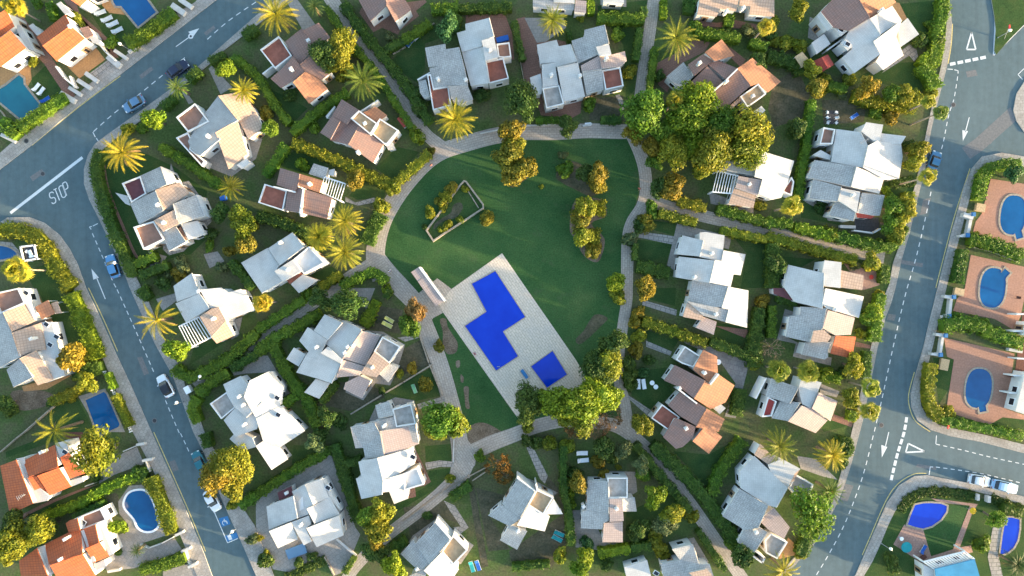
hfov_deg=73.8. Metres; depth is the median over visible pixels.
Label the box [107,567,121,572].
garden wall
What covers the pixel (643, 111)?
tree
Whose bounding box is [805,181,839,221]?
patio
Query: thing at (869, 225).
patio
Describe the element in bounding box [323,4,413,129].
hedge
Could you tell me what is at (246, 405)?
house
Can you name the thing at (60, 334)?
window
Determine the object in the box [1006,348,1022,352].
garden wall
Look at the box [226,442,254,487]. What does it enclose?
tree
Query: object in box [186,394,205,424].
hedge
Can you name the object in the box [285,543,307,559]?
covered basin
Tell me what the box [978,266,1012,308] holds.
swimming pool
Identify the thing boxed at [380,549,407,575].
tree
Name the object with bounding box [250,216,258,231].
shrub
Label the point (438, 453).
garden lawn
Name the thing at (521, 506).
house
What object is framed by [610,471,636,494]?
patio
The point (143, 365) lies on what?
road patch
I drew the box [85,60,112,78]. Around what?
patio
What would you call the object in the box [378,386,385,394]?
shrub
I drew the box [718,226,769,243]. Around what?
hedge
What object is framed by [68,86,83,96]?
garden wall
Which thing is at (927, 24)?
shrub
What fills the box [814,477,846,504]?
date palm
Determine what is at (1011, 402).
window
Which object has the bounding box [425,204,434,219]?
shrub
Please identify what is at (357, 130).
house
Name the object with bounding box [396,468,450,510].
garden lawn
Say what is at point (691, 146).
tree
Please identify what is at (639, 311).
shrub
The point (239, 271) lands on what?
hedge
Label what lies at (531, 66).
patio
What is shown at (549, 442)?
shrub
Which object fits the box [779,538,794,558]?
patio
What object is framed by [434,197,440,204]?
shrub
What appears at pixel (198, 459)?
parked car
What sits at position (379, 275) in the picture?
hedge
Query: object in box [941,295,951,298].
garden wall
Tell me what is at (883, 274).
hedge
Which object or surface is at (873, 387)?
fan palm
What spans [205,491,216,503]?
shrub
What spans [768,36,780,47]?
shrub
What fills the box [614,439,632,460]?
tree
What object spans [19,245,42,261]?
gazebo
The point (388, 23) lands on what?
patio
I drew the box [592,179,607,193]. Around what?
shrub
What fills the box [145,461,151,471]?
garden wall
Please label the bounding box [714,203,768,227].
hedge
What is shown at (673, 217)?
hedge
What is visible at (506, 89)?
tree
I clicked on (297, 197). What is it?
house
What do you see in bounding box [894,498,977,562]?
patio
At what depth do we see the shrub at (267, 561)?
118.49 m
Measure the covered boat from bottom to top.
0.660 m
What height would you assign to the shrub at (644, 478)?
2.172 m
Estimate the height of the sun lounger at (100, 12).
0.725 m
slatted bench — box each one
[938,358,949,370]
[952,287,964,296]
[974,203,985,211]
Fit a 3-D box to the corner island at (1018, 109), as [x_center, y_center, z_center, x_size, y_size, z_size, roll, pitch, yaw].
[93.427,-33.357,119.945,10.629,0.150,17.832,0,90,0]
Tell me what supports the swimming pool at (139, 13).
on the ground at (750, 426)
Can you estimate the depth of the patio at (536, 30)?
119.97 m
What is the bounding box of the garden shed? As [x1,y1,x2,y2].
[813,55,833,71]
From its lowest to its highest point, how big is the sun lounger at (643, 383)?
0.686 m
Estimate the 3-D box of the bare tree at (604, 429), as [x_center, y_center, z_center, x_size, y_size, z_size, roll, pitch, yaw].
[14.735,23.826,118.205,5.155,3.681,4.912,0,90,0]
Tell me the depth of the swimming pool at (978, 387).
119.95 m
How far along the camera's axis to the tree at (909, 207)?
115.69 m
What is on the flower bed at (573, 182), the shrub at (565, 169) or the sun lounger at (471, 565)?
the shrub at (565, 169)
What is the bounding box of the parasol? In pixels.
[970,508,975,513]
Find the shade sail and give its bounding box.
[545,498,562,513]
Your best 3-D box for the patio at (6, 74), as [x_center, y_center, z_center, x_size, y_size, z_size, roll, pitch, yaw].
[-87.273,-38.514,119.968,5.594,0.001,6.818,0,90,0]
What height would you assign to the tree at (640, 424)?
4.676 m
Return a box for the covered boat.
[496,35,508,43]
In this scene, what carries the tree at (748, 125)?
on the ground at (750, 426)
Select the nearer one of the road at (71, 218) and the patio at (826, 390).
the patio at (826, 390)
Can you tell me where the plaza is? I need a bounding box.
[451,437,475,482]
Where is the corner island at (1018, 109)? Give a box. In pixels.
[1013,82,1023,131]
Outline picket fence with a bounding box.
[103,371,132,432]
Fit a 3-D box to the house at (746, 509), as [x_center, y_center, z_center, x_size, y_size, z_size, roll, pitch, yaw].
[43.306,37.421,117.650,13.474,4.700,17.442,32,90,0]
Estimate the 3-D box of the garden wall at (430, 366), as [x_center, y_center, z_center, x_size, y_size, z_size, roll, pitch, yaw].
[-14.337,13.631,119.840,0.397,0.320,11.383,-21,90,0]
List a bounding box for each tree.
[0,395,16,412]
[0,508,28,531]
[0,517,28,566]
[22,512,57,548]
[41,518,60,536]
[55,341,86,372]
[69,423,120,477]
[76,371,99,393]
[139,109,166,129]
[160,339,191,361]
[198,458,236,496]
[206,445,250,481]
[209,200,229,224]
[214,58,236,76]
[220,478,244,502]
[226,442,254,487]
[227,203,252,221]
[229,215,256,241]
[234,235,257,253]
[252,293,276,311]
[259,119,278,136]
[304,433,324,452]
[306,37,337,72]
[308,287,331,310]
[317,404,337,428]
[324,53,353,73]
[327,26,358,70]
[328,289,369,320]
[346,169,364,191]
[355,506,373,526]
[359,543,377,561]
[363,519,393,543]
[367,496,396,525]
[367,537,383,550]
[372,544,391,563]
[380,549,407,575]
[398,314,421,338]
[404,296,427,321]
[420,399,461,439]
[421,424,447,440]
[435,9,459,44]
[446,406,471,438]
[483,453,511,478]
[490,139,524,168]
[493,466,514,484]
[497,119,526,142]
[500,137,525,150]
[501,159,526,186]
[502,78,539,123]
[503,81,524,96]
[511,156,537,177]
[514,379,542,413]
[514,403,541,426]
[537,385,573,419]
[552,382,601,427]
[555,414,576,427]
[558,114,579,139]
[563,425,578,438]
[567,414,592,438]
[568,561,588,575]
[569,470,586,493]
[570,211,590,232]
[572,227,594,247]
[574,195,596,217]
[575,163,591,181]
[576,546,593,572]
[578,348,608,380]
[582,375,616,409]
[586,159,608,193]
[588,413,611,438]
[593,435,615,459]
[595,348,621,380]
[596,386,624,412]
[596,406,623,430]
[597,328,630,352]
[598,337,616,355]
[598,375,618,386]
[606,272,625,291]
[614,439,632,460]
[619,85,666,139]
[620,126,643,146]
[629,518,650,538]
[630,413,653,436]
[631,454,648,475]
[633,275,655,296]
[637,284,655,301]
[641,136,660,158]
[644,154,664,170]
[644,485,667,511]
[649,176,664,200]
[650,516,678,536]
[652,118,679,142]
[657,132,688,172]
[658,171,685,200]
[658,503,684,523]
[664,100,708,142]
[670,80,722,116]
[682,131,704,160]
[689,125,733,172]
[692,163,712,179]
[701,104,739,134]
[724,103,774,153]
[728,133,767,170]
[730,543,754,569]
[749,51,767,68]
[763,339,784,357]
[765,253,786,274]
[786,117,807,138]
[788,0,809,23]
[789,484,835,542]
[803,58,822,79]
[805,77,827,98]
[841,387,861,408]
[842,351,864,378]
[854,75,881,100]
[863,303,882,321]
[864,251,880,271]
[880,214,901,235]
[881,83,902,102]
[882,195,904,214]
[886,226,904,245]
[894,213,910,230]
[895,195,916,217]
[897,83,914,103]
[901,154,926,172]
[904,141,931,157]
[982,510,1007,528]
[1001,166,1023,184]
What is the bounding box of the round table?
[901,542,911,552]
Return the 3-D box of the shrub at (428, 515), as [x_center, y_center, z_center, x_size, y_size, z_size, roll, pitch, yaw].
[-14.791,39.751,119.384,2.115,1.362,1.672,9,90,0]
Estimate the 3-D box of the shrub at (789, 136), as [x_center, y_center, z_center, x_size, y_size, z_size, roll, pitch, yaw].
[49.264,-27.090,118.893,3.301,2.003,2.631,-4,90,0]
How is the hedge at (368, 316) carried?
on the ground at (750, 426)
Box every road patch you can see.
[30,169,42,180]
[137,357,148,374]
[139,67,152,78]
[169,460,178,471]
[204,25,214,35]
[841,484,852,501]
[887,314,895,320]
[916,464,936,469]
[920,198,930,214]
[966,70,977,76]
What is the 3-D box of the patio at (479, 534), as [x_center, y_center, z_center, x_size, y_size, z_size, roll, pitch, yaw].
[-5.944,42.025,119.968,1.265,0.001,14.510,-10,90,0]
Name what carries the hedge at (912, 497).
on the ground at (750, 426)
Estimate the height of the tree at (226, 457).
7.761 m
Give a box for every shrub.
[3,405,18,418]
[28,56,38,67]
[30,0,42,9]
[68,396,76,403]
[71,10,85,26]
[71,374,79,381]
[80,353,89,364]
[90,473,103,483]
[103,34,119,48]
[108,520,128,533]
[114,548,122,555]
[120,123,136,136]
[135,123,148,133]
[153,276,170,291]
[162,270,173,279]
[170,266,186,282]
[173,254,189,274]
[204,228,219,239]
[205,240,214,252]
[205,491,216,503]
[214,262,228,272]
[222,246,235,256]
[226,500,237,510]
[244,533,257,544]
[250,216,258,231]
[253,533,264,541]
[257,552,274,567]
[259,105,273,120]
[283,89,297,101]
[290,226,306,238]
[293,556,303,567]
[294,157,309,171]
[300,288,312,300]
[306,551,318,560]
[309,122,320,134]
[310,237,327,251]
[311,427,329,444]
[331,412,347,431]
[336,71,345,82]
[339,62,355,81]
[366,218,382,231]
[373,197,391,213]
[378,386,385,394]
[381,283,392,293]
[384,30,395,42]
[384,177,400,196]
[396,369,403,378]
[404,86,421,99]
[407,361,416,374]
[409,124,426,145]
[411,98,429,118]
[418,375,432,392]
[421,224,427,230]
[421,511,432,519]
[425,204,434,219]
[427,147,435,154]
[433,338,444,352]
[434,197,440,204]
[438,190,451,203]
[438,200,448,212]
[438,226,445,233]
[442,219,452,231]
[444,181,457,194]
[445,474,455,483]
[455,216,463,223]
[461,185,469,192]
[473,88,491,102]
[473,448,485,462]
[479,209,494,226]
[521,422,533,433]
[521,434,533,448]
[531,436,543,449]
[542,435,556,450]
[553,546,566,563]
[555,160,573,178]
[557,151,568,158]
[558,439,575,453]
[568,466,584,478]
[568,488,574,498]
[570,498,576,508]
[575,15,584,22]
[579,534,593,549]
[583,97,595,113]
[584,242,601,259]
[588,227,602,244]
[589,455,605,468]
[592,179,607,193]
[593,199,607,217]
[597,469,609,477]
[600,556,614,571]
[606,448,617,464]
[609,289,625,304]
[611,26,625,42]
[615,464,621,470]
[620,231,638,246]
[621,369,638,383]
[622,64,637,79]
[622,355,636,373]
[623,378,638,392]
[626,525,639,542]
[628,315,640,328]
[628,340,642,359]
[630,329,646,342]
[631,305,644,317]
[633,218,644,233]
[635,214,655,234]
[635,470,650,481]
[638,367,649,377]
[642,355,655,364]
[645,199,657,219]
[648,527,662,546]
[651,541,668,558]
[655,68,665,82]
[660,552,670,559]
[684,509,699,523]
[687,20,701,36]
[719,27,731,31]
[723,540,733,550]
[740,23,757,38]
[744,343,760,354]
[750,361,760,370]
[754,201,767,210]
[754,294,769,307]
[763,15,779,28]
[763,31,778,40]
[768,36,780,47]
[778,34,794,51]
[785,129,794,139]
[792,39,807,54]
[794,554,805,559]
[813,202,827,214]
[818,367,833,377]
[819,72,832,89]
[823,223,837,242]
[831,435,839,444]
[832,371,842,380]
[836,459,848,469]
[837,93,846,99]
[838,366,851,378]
[842,73,856,85]
[844,442,854,455]
[849,262,860,270]
[850,86,873,105]
[852,409,859,422]
[855,310,872,325]
[855,328,866,338]
[861,260,872,271]
[868,108,883,120]
[874,289,884,294]
[881,186,893,197]
[883,110,898,125]
[883,551,901,574]
[901,139,914,151]
[910,31,928,48]
[912,88,923,104]
[922,18,935,29]
[923,87,938,96]
[927,33,944,48]
[941,404,955,416]
[951,311,959,316]
[965,230,979,240]
[972,533,990,553]
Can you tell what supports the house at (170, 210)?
on the patio at (208, 221)
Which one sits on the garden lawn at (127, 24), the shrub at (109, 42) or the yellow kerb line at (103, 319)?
the shrub at (109, 42)
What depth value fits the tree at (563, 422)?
115.13 m
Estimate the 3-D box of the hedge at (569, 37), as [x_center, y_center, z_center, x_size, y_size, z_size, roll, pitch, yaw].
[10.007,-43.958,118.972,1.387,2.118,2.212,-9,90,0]
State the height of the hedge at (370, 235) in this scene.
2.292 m
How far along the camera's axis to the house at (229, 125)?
116.75 m
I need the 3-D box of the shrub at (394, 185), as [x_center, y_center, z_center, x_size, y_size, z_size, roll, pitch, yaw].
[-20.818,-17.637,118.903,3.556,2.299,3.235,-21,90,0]
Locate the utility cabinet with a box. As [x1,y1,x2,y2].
[183,385,193,393]
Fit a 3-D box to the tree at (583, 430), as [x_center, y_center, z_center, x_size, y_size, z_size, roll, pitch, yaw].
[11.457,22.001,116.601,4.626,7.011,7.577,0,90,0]
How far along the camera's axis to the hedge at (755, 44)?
118.47 m
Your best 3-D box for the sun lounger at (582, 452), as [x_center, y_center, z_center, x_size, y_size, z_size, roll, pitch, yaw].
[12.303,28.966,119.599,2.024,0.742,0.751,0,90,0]
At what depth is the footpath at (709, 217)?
119.98 m
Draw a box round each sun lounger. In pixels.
[31,83,40,90]
[36,86,44,94]
[39,95,50,102]
[93,9,105,15]
[100,15,112,22]
[106,20,118,27]
[110,26,122,34]
[381,321,392,328]
[384,316,393,323]
[411,384,417,393]
[468,561,474,572]
[474,560,480,570]
[551,534,562,542]
[554,530,564,536]
[577,451,587,455]
[577,458,588,462]
[641,379,646,388]
[849,113,858,119]
[920,544,926,554]
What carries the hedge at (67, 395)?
on the ground at (750, 426)
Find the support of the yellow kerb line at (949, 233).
on the road at (984, 99)
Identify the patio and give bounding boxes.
[0,65,31,85]
[0,241,20,257]
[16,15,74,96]
[22,297,70,390]
[23,484,96,516]
[62,432,82,438]
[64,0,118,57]
[67,48,104,77]
[78,389,124,431]
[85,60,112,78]
[99,447,143,483]
[102,0,124,14]
[105,485,180,570]
[140,251,166,270]
[156,293,176,309]
[163,165,211,254]
[163,564,196,575]
[182,92,192,103]
[204,138,261,176]
[204,251,223,267]
[209,66,231,93]
[231,317,241,339]
[232,356,288,394]
[256,456,359,575]
[287,0,314,29]
[330,288,374,308]
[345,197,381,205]
[346,330,404,399]
[359,0,425,33]
[370,397,418,427]
[399,336,418,341]
[401,519,473,563]
[408,449,430,498]
[417,396,444,408]
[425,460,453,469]
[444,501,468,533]
[466,14,513,59]
[469,486,487,567]
[516,17,580,117]
[525,18,565,42]
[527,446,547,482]
[527,478,556,495]
[572,510,615,549]
[600,0,625,6]
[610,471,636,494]
[615,95,623,109]
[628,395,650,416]
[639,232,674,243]
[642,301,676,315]
[646,341,671,354]
[656,40,708,91]
[667,224,730,269]
[684,341,747,417]
[688,538,707,561]
[695,20,758,29]
[709,193,753,213]
[717,326,747,337]
[729,47,745,65]
[777,309,831,364]
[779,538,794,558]
[797,456,835,478]
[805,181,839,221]
[808,17,839,59]
[820,384,839,396]
[826,110,838,123]
[832,415,852,426]
[844,263,879,289]
[855,218,878,231]
[856,342,870,348]
[882,44,917,72]
[891,2,906,20]
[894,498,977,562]
[944,338,1023,424]
[953,255,1023,328]
[973,179,1023,249]
[1015,312,1023,370]
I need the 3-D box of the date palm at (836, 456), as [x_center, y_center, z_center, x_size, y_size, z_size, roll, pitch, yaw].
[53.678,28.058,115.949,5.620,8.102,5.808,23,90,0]
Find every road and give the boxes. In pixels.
[0,0,273,575]
[788,0,1023,575]
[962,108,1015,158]
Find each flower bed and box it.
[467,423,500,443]
[556,161,596,196]
[570,197,606,261]
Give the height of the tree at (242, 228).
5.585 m
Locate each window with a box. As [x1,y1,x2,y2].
[12,62,23,68]
[19,21,28,29]
[23,54,31,60]
[26,31,34,40]
[30,293,36,300]
[57,333,63,340]
[69,55,78,62]
[106,506,113,514]
[111,537,118,546]
[608,4,616,7]
[630,558,638,563]
[754,16,763,19]
[839,64,847,71]
[1008,397,1015,405]
[1011,386,1017,391]
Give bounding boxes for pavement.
[0,0,215,168]
[1,217,211,575]
[84,0,288,575]
[780,10,951,575]
[855,475,1023,575]
[910,153,1023,452]
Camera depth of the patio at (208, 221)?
119.97 m
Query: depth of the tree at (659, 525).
116.04 m
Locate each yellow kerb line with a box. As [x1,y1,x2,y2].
[33,76,119,144]
[88,288,117,350]
[153,432,205,550]
[862,473,925,554]
[908,372,929,431]
[935,169,969,287]
[948,24,952,63]
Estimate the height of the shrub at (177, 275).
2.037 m
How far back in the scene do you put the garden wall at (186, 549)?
119.04 m
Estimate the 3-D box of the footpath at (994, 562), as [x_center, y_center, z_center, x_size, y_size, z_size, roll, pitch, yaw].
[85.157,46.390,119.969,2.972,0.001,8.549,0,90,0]
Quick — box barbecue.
[397,117,405,128]
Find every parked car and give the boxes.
[105,254,121,278]
[122,95,146,112]
[156,374,175,397]
[165,59,189,79]
[191,450,206,472]
[203,490,221,511]
[926,150,942,169]
[967,473,990,486]
[989,478,1017,493]
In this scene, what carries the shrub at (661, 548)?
on the ground at (750, 426)
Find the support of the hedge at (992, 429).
on the pool block pavement at (919, 413)
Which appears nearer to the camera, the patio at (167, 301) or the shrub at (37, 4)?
the shrub at (37, 4)
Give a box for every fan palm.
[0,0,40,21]
[0,255,45,283]
[665,91,682,110]
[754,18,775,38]
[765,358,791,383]
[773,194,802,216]
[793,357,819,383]
[848,377,881,397]
[857,400,881,421]
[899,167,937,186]
[905,94,936,112]
[909,105,948,125]
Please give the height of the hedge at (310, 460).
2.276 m
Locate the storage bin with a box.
[219,195,227,200]
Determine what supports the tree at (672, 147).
on the ground at (750, 426)
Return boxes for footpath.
[193,250,388,386]
[324,0,452,158]
[342,468,472,575]
[366,123,626,281]
[381,254,469,477]
[452,415,747,575]
[614,136,651,427]
[634,0,659,95]
[640,196,884,262]
[988,527,1002,575]
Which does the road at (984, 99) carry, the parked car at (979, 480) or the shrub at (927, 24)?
the parked car at (979, 480)
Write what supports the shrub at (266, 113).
on the ground at (750, 426)
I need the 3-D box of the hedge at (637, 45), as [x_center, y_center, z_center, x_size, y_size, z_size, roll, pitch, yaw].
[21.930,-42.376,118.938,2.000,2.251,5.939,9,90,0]
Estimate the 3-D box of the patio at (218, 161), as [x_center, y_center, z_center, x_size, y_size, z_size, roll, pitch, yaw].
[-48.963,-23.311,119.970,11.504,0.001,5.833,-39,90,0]
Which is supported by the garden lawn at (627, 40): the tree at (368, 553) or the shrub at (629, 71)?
the shrub at (629, 71)
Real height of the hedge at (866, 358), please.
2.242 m
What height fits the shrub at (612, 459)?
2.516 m
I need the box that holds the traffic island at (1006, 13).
[991,0,1023,53]
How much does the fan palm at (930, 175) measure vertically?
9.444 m
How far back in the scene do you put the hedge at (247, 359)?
118.37 m
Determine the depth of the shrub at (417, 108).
118.40 m
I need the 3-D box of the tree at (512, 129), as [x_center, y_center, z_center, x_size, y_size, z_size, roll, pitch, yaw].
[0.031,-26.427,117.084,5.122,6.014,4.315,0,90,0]
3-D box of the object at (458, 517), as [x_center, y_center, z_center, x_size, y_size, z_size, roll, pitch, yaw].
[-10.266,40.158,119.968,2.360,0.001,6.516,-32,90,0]
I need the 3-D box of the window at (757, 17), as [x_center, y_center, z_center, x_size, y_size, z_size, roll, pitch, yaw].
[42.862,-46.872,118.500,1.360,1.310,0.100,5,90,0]
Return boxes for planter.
[426,180,483,241]
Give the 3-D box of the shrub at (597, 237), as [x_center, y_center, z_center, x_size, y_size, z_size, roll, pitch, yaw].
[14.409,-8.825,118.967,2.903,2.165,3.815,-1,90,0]
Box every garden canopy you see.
[35,300,63,318]
[51,302,62,313]
[793,52,807,67]
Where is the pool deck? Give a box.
[439,254,584,417]
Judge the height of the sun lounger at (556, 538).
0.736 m
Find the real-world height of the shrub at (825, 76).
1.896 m
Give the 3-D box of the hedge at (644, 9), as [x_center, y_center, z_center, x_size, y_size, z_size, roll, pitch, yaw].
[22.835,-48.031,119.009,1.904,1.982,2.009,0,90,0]
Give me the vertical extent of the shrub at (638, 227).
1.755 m
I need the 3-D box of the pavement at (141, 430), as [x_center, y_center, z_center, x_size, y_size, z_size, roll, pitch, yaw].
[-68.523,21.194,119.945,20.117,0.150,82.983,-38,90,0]
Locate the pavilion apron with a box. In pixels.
[392,275,450,325]
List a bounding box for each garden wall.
[0,133,17,143]
[0,432,25,451]
[24,406,55,432]
[59,91,77,103]
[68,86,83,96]
[76,78,92,90]
[84,71,99,83]
[106,55,122,68]
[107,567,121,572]
[113,49,128,60]
[136,441,146,445]
[140,536,174,548]
[142,457,154,461]
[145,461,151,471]
[170,3,186,16]
[175,529,185,536]
[178,0,193,9]
[181,545,191,552]
[185,551,191,567]
[187,561,198,568]
[324,556,334,575]
[336,538,356,555]
[350,364,432,414]
[403,467,484,521]
[419,335,442,395]
[480,129,497,133]
[838,225,855,228]
[933,333,942,336]
[936,336,943,352]
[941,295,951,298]
[946,299,952,313]
[960,212,973,219]
[964,219,971,233]
[975,247,1014,261]
[975,493,979,500]
[984,495,990,502]
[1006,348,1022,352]
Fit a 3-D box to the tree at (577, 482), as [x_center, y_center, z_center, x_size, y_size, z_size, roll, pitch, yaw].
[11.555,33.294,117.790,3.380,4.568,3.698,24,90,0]
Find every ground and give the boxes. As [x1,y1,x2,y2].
[0,0,1023,575]
[10,390,52,410]
[105,493,118,508]
[440,318,457,353]
[464,386,469,408]
[576,314,606,343]
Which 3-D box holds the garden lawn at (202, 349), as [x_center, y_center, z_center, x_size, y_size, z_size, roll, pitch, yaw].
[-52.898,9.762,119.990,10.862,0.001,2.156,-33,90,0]
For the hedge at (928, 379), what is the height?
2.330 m
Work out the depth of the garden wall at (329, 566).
119.60 m
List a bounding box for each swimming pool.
[0,73,39,120]
[0,244,18,261]
[83,390,121,435]
[111,0,158,27]
[122,488,160,532]
[464,270,525,370]
[530,350,567,387]
[905,501,948,529]
[964,367,993,414]
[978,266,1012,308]
[998,194,1023,241]
[998,516,1020,556]
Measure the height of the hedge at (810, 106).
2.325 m
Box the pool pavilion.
[411,267,445,305]
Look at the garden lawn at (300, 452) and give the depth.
119.99 m
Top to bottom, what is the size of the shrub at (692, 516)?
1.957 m
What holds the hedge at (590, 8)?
on the ground at (750, 426)
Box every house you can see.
[0,10,44,72]
[0,288,74,386]
[0,438,91,510]
[19,502,122,575]
[29,2,116,88]
[72,0,108,13]
[116,166,211,250]
[174,273,254,347]
[176,93,264,170]
[210,370,308,469]
[242,233,330,292]
[258,164,347,218]
[260,23,334,106]
[266,475,346,547]
[287,314,403,398]
[320,99,401,164]
[351,399,426,503]
[359,0,412,29]
[401,514,468,575]
[417,18,510,114]
[488,471,553,549]
[530,25,626,112]
[533,0,586,17]
[580,472,636,541]
[602,0,623,9]
[623,538,713,575]
[648,345,734,453]
[664,39,780,114]
[673,232,748,334]
[694,0,773,21]
[707,152,793,208]
[720,441,812,563]
[749,376,836,432]
[769,260,863,359]
[804,122,905,233]
[807,0,918,74]
[913,544,978,575]
[999,313,1023,413]
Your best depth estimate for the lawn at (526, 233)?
119.99 m
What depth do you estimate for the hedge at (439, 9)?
118.47 m
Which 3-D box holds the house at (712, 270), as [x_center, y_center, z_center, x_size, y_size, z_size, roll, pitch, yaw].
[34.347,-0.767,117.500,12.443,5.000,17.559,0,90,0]
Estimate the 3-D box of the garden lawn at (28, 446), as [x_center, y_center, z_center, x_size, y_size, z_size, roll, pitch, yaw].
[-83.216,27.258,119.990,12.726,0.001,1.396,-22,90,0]
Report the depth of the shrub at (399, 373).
119.27 m
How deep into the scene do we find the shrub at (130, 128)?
118.71 m
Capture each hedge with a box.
[0,116,23,140]
[0,219,81,294]
[15,92,70,134]
[40,472,139,518]
[45,1,59,22]
[47,386,84,405]
[61,290,106,360]
[69,498,107,518]
[73,360,105,378]
[87,148,138,277]
[103,371,118,390]
[110,392,134,428]
[122,6,179,51]
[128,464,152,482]
[133,250,160,268]
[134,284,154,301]
[137,551,189,575]
[138,259,172,280]
[142,473,178,535]
[157,94,179,112]
[157,143,223,188]
[169,329,261,383]
[182,64,205,85]
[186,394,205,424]
[193,366,233,397]
[198,431,215,448]
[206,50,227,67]
[227,259,256,291]
[229,53,293,126]
[229,350,259,372]
[237,490,259,510]
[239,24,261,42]
[253,296,308,333]
[253,308,323,356]
[254,445,330,499]
[255,210,309,241]
[261,141,293,178]
[267,340,321,427]
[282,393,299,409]
[284,555,327,575]
[289,87,351,137]
[290,137,391,189]
[317,271,343,290]
[318,380,341,404]
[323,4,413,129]
[327,441,362,522]
[338,267,390,290]
[339,0,435,126]
[341,555,356,574]
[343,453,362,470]
[358,299,381,328]
[360,210,389,246]
[383,36,405,54]
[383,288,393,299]
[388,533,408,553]
[394,148,432,184]
[401,17,432,45]
[430,0,458,18]
[447,479,472,502]
[454,14,462,33]
[458,0,512,16]
[510,18,526,62]
[511,559,550,571]
[535,114,571,125]
[557,446,576,547]
[565,28,572,43]
[586,0,595,16]
[595,10,644,28]
[597,542,630,559]
[600,114,621,125]
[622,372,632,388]
[629,538,651,553]
[630,27,643,62]
[630,243,638,260]
[631,440,693,513]
[634,260,670,279]
[639,6,647,19]
[641,316,708,348]
[645,46,658,90]
[648,439,740,549]
[656,207,697,227]
[658,0,667,20]
[676,196,707,213]
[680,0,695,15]
[693,25,741,45]
[694,526,727,572]
[705,434,749,496]
[706,336,752,360]
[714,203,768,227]
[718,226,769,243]
[722,14,735,27]
[726,387,747,417]
[744,307,766,368]
[746,38,769,52]
[762,243,782,287]
[763,305,777,338]
[764,216,793,230]
[765,48,807,78]
[765,230,858,266]
[774,296,797,306]
[791,143,812,200]
[791,221,838,242]
[793,531,813,557]
[800,98,816,144]
[819,372,841,385]
[826,80,848,94]
[833,230,898,253]
[834,435,853,461]
[844,409,858,421]
[848,89,917,114]
[859,350,873,377]
[864,293,886,342]
[875,264,890,283]
[888,175,917,188]
[892,225,909,246]
[897,484,975,513]
[900,191,917,205]
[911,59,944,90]
[913,50,930,66]
[919,361,944,422]
[926,0,952,69]
[937,312,988,336]
[937,415,1023,440]
[948,248,968,283]
[964,231,1023,264]
[969,157,1022,201]
[979,324,1023,350]
[988,492,1023,508]
[997,501,1023,519]
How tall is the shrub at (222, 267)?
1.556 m
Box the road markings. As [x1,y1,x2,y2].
[10,2,1023,574]
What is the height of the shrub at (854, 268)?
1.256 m
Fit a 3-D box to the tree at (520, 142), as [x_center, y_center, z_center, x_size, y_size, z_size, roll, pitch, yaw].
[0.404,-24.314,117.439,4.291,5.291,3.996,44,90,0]
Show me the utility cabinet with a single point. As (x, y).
(188, 389)
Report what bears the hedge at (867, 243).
on the ground at (750, 426)
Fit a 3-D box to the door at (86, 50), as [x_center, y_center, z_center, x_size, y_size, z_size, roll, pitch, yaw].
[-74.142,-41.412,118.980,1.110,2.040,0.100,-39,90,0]
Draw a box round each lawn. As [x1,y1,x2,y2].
[6,432,63,457]
[28,485,100,516]
[29,265,60,287]
[31,66,61,100]
[37,288,81,342]
[47,398,92,431]
[61,376,103,393]
[92,4,135,43]
[105,147,206,258]
[189,331,239,364]
[256,445,324,487]
[272,90,306,121]
[278,150,324,173]
[312,266,337,283]
[326,382,384,410]
[350,180,384,199]
[365,306,402,333]
[376,147,417,179]
[385,138,638,433]
[386,368,439,400]
[392,25,452,82]
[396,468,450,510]
[398,341,430,374]
[403,501,467,536]
[425,444,451,461]
[476,488,509,550]
[509,454,565,568]
[589,95,624,120]
[598,0,646,13]
[609,26,635,98]
[625,494,678,539]
[631,368,672,409]
[636,240,671,264]
[646,288,675,305]
[646,330,677,350]
[652,221,675,234]
[674,443,729,486]
[712,323,748,347]
[734,238,767,287]
[768,73,809,126]
[782,256,814,267]
[801,200,840,224]
[821,412,846,431]
[822,99,865,123]
[857,62,923,91]
[864,496,1023,575]
[882,182,913,197]
[900,1,933,36]
[923,506,967,554]
[933,358,953,402]
[992,417,1023,429]
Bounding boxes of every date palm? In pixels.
[32,410,83,449]
[99,131,148,173]
[128,543,146,557]
[133,300,181,339]
[164,76,190,97]
[216,175,244,202]
[228,76,259,103]
[252,0,299,36]
[304,222,336,250]
[305,0,324,16]
[325,233,363,269]
[326,204,364,238]
[343,60,386,100]
[435,98,475,141]
[537,2,567,37]
[655,14,699,63]
[761,426,797,463]
[764,551,800,575]
[812,437,853,471]
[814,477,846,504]
[998,547,1023,575]
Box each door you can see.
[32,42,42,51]
[81,46,92,53]
[255,133,264,138]
[325,76,332,82]
[700,16,708,21]
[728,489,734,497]
[781,323,786,329]
[812,24,819,33]
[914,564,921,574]
[1014,324,1023,329]
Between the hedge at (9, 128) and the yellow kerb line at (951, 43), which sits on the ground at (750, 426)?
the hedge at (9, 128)
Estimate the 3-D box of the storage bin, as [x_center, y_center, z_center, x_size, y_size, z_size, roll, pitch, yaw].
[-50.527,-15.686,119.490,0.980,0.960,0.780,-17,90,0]

